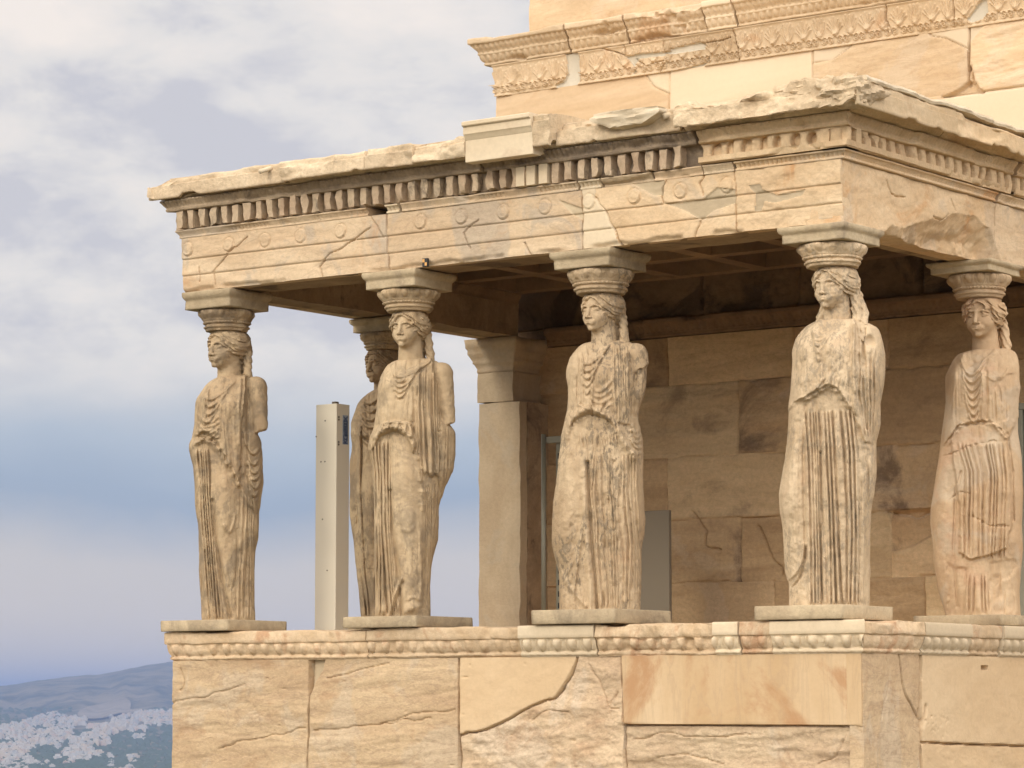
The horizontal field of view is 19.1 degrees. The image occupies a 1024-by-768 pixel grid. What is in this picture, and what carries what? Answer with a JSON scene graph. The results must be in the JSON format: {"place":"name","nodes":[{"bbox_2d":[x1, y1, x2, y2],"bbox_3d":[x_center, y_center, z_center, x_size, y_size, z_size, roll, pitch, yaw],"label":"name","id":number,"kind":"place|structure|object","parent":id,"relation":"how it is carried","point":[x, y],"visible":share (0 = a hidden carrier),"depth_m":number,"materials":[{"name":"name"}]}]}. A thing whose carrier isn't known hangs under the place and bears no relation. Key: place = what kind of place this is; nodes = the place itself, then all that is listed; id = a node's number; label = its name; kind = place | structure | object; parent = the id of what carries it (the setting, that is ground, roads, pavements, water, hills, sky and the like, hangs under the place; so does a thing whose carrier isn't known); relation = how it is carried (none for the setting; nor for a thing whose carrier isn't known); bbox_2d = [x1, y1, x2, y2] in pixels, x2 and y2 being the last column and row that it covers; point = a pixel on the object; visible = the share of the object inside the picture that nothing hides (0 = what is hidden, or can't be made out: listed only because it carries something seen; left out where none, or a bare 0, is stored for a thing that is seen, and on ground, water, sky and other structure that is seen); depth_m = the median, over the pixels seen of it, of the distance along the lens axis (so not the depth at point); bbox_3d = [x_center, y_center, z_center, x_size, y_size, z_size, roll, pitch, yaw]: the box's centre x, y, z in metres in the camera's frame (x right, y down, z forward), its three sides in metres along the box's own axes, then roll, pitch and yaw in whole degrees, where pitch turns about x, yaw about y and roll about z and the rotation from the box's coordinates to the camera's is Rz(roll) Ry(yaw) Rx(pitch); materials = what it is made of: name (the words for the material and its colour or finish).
{"place":"outdoors","nodes":[
{"label":"outdoors","id":0,"kind":"place"},
{"bbox_2d":[0,662,172,766],"bbox_3d":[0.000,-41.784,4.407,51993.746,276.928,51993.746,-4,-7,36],"label":"ground","id":1,"kind":"structure","parent":0,"point":[145,687],"depth_m":9281.42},
{"bbox_2d":[0,708,172,761],"bbox_3d":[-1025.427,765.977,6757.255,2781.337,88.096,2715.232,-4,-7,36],"label":"distant town","id":2,"kind":"object","parent":1,"relation":"on","point":[23,746],"visible":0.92,"depth_m":6308.25,"materials":[{"name":"white paint"}]},
{"bbox_2d":[0,706,172,767],"bbox_3d":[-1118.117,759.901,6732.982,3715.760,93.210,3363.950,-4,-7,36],"label":"distant trees","id":3,"kind":"object","parent":1,"relation":"on","point":[48,752],"visible":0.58,"depth_m":5476.69,"materials":[{"name":"green plant"}]},
{"bbox_2d":[78,697,139,718],"bbox_3d":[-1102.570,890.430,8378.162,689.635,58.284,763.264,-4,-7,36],"label":"hillside quarry","id":4,"kind":"structure","parent":1,"relation":"attached to","point":[115,706],"depth_m":8507.39,"materials":[{"name":"grey stone"}]},
{"bbox_2d":[147,72,1023,767],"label":"temple porch","id":5,"kind":"object","parent":1,"relation":"on","point":[491,214],"visible":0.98,"depth_m":21.38,"materials":[{"name":"stone"}]},
{"bbox_2d":[161,288,286,631],"bbox_3d":[-2.206,0.598,23.413,0.684,2.611,0.685,-4,-7,36],"label":"caryatid statue","id":6,"kind":"object","parent":5,"relation":"on","point":[230,424],"visible":0.99,"depth_m":23.23,"materials":[{"name":"beige stone"}]},
{"bbox_2d":[315,401,349,629],"bbox_3d":[-1.404,1.158,23.758,0.216,2.038,0.163,-4,-7,36],"label":"steel post","id":7,"kind":"object","parent":5,"relation":"on","point":[332,524],"visible":0.99,"depth_m":23.71,"materials":[{"name":"grey metal"}]},
{"bbox_2d":[348,316,435,629],"bbox_3d":[-1.024,0.770,25.038,0.580,2.611,0.612,-4,-7,36],"label":"caryatid statue","id":8,"kind":"object","parent":5,"relation":"on","point":[379,342],"visible":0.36,"depth_m":24.93,"materials":[{"name":"beige stone"}]},
{"bbox_2d":[343,268,472,628],"bbox_3d":[-0.759,0.486,22.354,0.679,2.611,0.680,-4,-7,36],"label":"caryatid statue","id":9,"kind":"object","parent":5,"relation":"on","point":[412,446],"visible":0.99,"depth_m":22.18,"materials":[{"name":"stone"}]},
{"bbox_2d":[422,258,428,266],"bbox_3d":[-0.627,-0.882,22.085,0.045,0.060,0.024,-4,-7,36],"label":"survey target","id":10,"kind":"object","parent":5,"relation":"attached to","point":[425,262],"visible":1,"depth_m":22.08},
{"bbox_2d":[531,246,671,624],"bbox_3d":[0.625,0.380,21.340,0.706,2.611,0.706,-4,-7,36],"label":"caryatid statue","id":11,"kind":"object","parent":5,"relation":"on","point":[598,523],"visible":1,"depth_m":21.16,"materials":[{"name":"stone"}]},
{"bbox_2d":[589,106,666,129],"bbox_3d":[0.841,-1.809,20.959,0.621,0.130,0.300,-4,-7,36],"label":"marble fragment","id":12,"kind":"object","parent":5,"relation":"on","point":[624,119],"visible":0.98,"depth_m":20.84,"materials":[{"name":"beige stone"}]},
{"bbox_2d":[640,510,671,621],"bbox_3d":[1.031,1.654,24.676,0.611,1.244,0.040,-4,-7,36],"label":"equipment cabinet","id":13,"kind":"object","parent":5,"relation":"on","point":[656,577],"visible":0.24,"depth_m":24.57,"materials":[{"name":"grey metal"}]},
{"bbox_2d":[754,221,892,620],"bbox_3d":[2.097,0.266,20.260,0.753,2.611,0.675,-4,-7,36],"label":"caryatid statue","id":14,"kind":"object","parent":5,"relation":"on","point":[827,485],"visible":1,"depth_m":20.05,"materials":[{"name":"stone"}]},
{"bbox_2d":[914,258,1023,625],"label":"caryatid statue","id":15,"kind":"object","parent":5,"relation":"on","point":[976,511],"visible":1,"depth_m":21.68,"materials":[{"name":"stone"}]},
{"bbox_2d":[467,0,1023,622],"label":"temple wall","id":16,"kind":"structure","parent":1,"relation":"on","point":[713,416],"depth_m":25.39,"materials":[{"name":"stone"}]},
{"bbox_2d":[0,0,529,685],"label":"sky","id":17,"kind":"structure","parent":0,"point":[104,365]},
{"bbox_2d":[541,434,560,609],"bbox_3d":[0.379,1.334,25.102,0.271,1.970,0.105,-3,-7,29],"label":"metal frame","id":18,"kind":"object","parent":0,"point":[545,440],"visible":0.3,"depth_m":25.14,"materials":[{"name":"grey metal"}]},
{"bbox_2d":[1018,403,1023,614],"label":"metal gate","id":19,"kind":"structure","parent":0,"point":[1021,423],"depth_m":22.92,"materials":[{"name":"metal"}]}
]}

